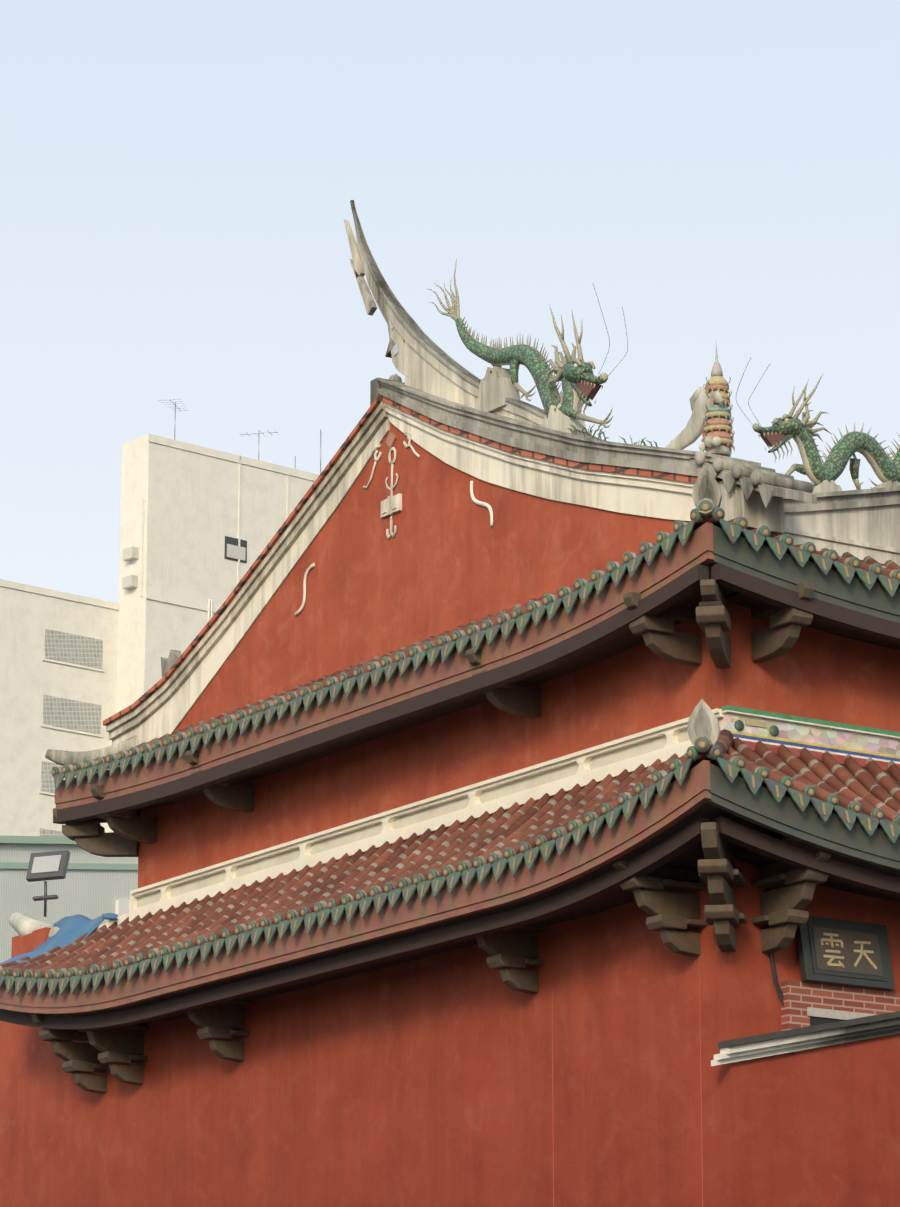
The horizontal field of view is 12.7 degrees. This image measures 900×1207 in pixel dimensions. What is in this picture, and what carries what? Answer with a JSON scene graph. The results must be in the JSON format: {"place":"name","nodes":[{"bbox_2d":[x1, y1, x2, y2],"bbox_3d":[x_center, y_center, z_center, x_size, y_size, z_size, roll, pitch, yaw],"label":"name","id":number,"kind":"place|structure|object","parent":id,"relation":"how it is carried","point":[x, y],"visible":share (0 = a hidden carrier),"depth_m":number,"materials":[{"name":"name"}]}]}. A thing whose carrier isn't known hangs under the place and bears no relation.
{"place":"outdoors","nodes":[
{"label":"outdoors","id":0,"kind":"place"},
{"bbox_2d":[0,835,137,963],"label":"building","id":1,"kind":"structure","parent":0,"point":[91,886],"depth_m":77.21,"materials":[{"name":"green"}]},
{"bbox_2d":[0,0,899,602],"label":"sky","id":2,"kind":"structure","parent":0,"point":[179,179],"materials":[{"name":"blue"}]},
{"bbox_3d":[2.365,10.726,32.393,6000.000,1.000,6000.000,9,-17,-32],"label":"ground","id":3,"kind":"structure","parent":0,"visible":0},
{"bbox_2d":[0,399,320,836],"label":"white building","id":4,"kind":"structure","parent":3,"relation":"on","point":[200,526],"depth_m":178.76,"materials":[{"name":"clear concrete"}]},
{"bbox_2d":[0,423,899,1206],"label":"temple walls","id":5,"kind":"structure","parent":3,"relation":"on","point":[424,1081],"depth_m":37.87,"materials":[{"name":"red paint"}]},
{"bbox_2d":[294,431,492,615],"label":"wall relief ornaments","id":6,"kind":"object","parent":5,"relation":"attached to","point":[391,505],"visible":0.94,"depth_m":40.02},
{"bbox_2d":[31,579,830,1093],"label":"brackets","id":7,"kind":"object","parent":5,"relation":"attached to","point":[667,903],"visible":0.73,"depth_m":35.15,"materials":[{"name":"brown wood"}]},
{"bbox_2d":[103,200,760,766],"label":"gable roof ridge","id":8,"kind":"structure","parent":5,"relation":"attached to","point":[429,402],"depth_m":39.91,"materials":[{"name":"beige concrete"}]},
{"bbox_2d":[428,259,627,433],"bbox_3d":[0.662,-2.455,38.785,0.357,2.418,3.253,9,-17,-32],"label":"dragon sculpture","id":9,"kind":"object","parent":8,"relation":"on","point":[581,381],"visible":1,"depth_m":38.28,"materials":[{"name":"green ceramic"}]},
{"bbox_2d":[567,424,672,446],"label":"ridge weeds","id":10,"kind":"object","parent":8,"relation":"on","point":[605,438],"visible":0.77,"depth_m":37.40,"materials":[{"name":"green plant"}]},
{"bbox_2d":[665,387,723,450],"bbox_3d":[2.168,-1.595,36.091,0.172,0.639,0.944,7,-16,-26],"label":"ridge end ornament","id":11,"kind":"object","parent":8,"relation":"on","point":[690,433],"visible":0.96,"depth_m":35.96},
{"bbox_2d":[701,342,734,456],"bbox_3d":[2.370,-1.821,35.950,0.293,1.075,0.293,-1,-15,3],"label":"pagoda","id":12,"kind":"object","parent":8,"relation":"on","point":[717,423],"visible":0.88,"depth_m":35.82,"materials":[{"name":"ceramic"}]},
{"bbox_2d":[0,760,899,1029],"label":"eave fascia","id":13,"kind":"structure","parent":5,"relation":"attached to","point":[585,878],"depth_m":35.80,"materials":[{"name":"brown wood"}]},
{"bbox_2d":[0,729,899,977],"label":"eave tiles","id":14,"kind":"object","parent":5,"relation":"attached to","point":[871,786],"visible":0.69,"depth_m":37.62,"materials":[{"name":"brown tile"}]},
{"bbox_2d":[0,912,117,965],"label":"tarp ridge end","id":15,"kind":"structure","parent":14,"relation":"on","point":[33,939],"depth_m":44.58,"materials":[{"name":"blue plastic"}]},
{"bbox_2d":[26,850,69,916],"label":"floodlight","id":16,"kind":"object","parent":15,"relation":"on","point":[45,866],"visible":1,"depth_m":44.46,"materials":[{"name":"grey metal"}]},
{"bbox_2d":[45,468,721,765],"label":"finials","id":17,"kind":"object","parent":14,"relation":"on","point":[703,719],"visible":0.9,"depth_m":34.45,"materials":[{"name":"grey ceramic"}]},
{"bbox_2d":[92,708,724,932],"bbox_3d":[-0.704,2.357,39.642,0.500,0.435,11.600,9,-17,-32],"label":"parapet band","id":18,"kind":"object","parent":14,"relation":"on","point":[601,762],"visible":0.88,"depth_m":38.63,"materials":[{"name":"beige concrete"}]},
{"bbox_2d":[0,745,899,997],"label":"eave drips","id":19,"kind":"object","parent":14,"relation":"attached to","point":[777,790],"visible":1,"depth_m":36.31,"materials":[{"name":"green ceramic"}]},
{"bbox_2d":[722,705,899,770],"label":"frieze","id":20,"kind":"object","parent":14,"relation":"on","point":[816,738],"visible":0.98,"depth_m":35.35,"materials":[{"name":"multicoloured ceramic"}]},
{"bbox_2d":[53,522,899,823],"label":"eave fascia","id":21,"kind":"structure","parent":5,"relation":"attached to","point":[595,628],"depth_m":36.72,"materials":[{"name":"brown wood"}]},
{"bbox_2d":[57,498,899,777],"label":"eave tiles","id":22,"kind":"object","parent":5,"relation":"attached to","point":[889,567],"visible":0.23,"depth_m":38.15,"materials":[{"name":"green ceramic"}]},
{"bbox_2d":[51,507,899,790],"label":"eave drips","id":23,"kind":"object","parent":22,"relation":"attached to","point":[732,531],"visible":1,"depth_m":37.05,"materials":[{"name":"green ceramic"}]},
{"bbox_2d":[552,960,702,1206],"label":"wall joints","id":24,"kind":"object","parent":5,"relation":"attached to","point":[700,1082],"depth_m":34.69,"materials":[{"name":"brown paint"}]},
{"bbox_2d":[766,888,793,1054],"bbox_3d":[2.820,3.024,34.664,0.260,1.650,0.031,9,-17,-32],"label":"cable","id":25,"kind":"object","parent":5,"relation":"attached to","point":[772,960],"visible":0.29,"depth_m":34.59,"materials":[{"name":"grey plastic"}]},
{"bbox_2d":[690,451,899,565],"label":"ridge","id":26,"kind":"structure","parent":5,"relation":"attached to","point":[861,524],"depth_m":35.88,"materials":[{"name":"white paint"}]},
{"bbox_2d":[736,358,899,492],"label":"dragon sculpture","id":27,"kind":"object","parent":26,"relation":"on","point":[784,429],"visible":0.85,"depth_m":36.33,"materials":[{"name":"green ceramic"}]},
{"bbox_2d":[711,1011,899,1065],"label":"wall coping","id":28,"kind":"object","parent":5,"relation":"attached to","point":[793,1043],"visible":1,"depth_m":34.53,"materials":[{"name":"grey concrete"}]},
{"bbox_2d":[781,916,899,1037],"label":"brick wall","id":29,"kind":"structure","parent":28,"relation":"on","point":[842,954],"depth_m":34.85,"materials":[{"name":"red brick"}]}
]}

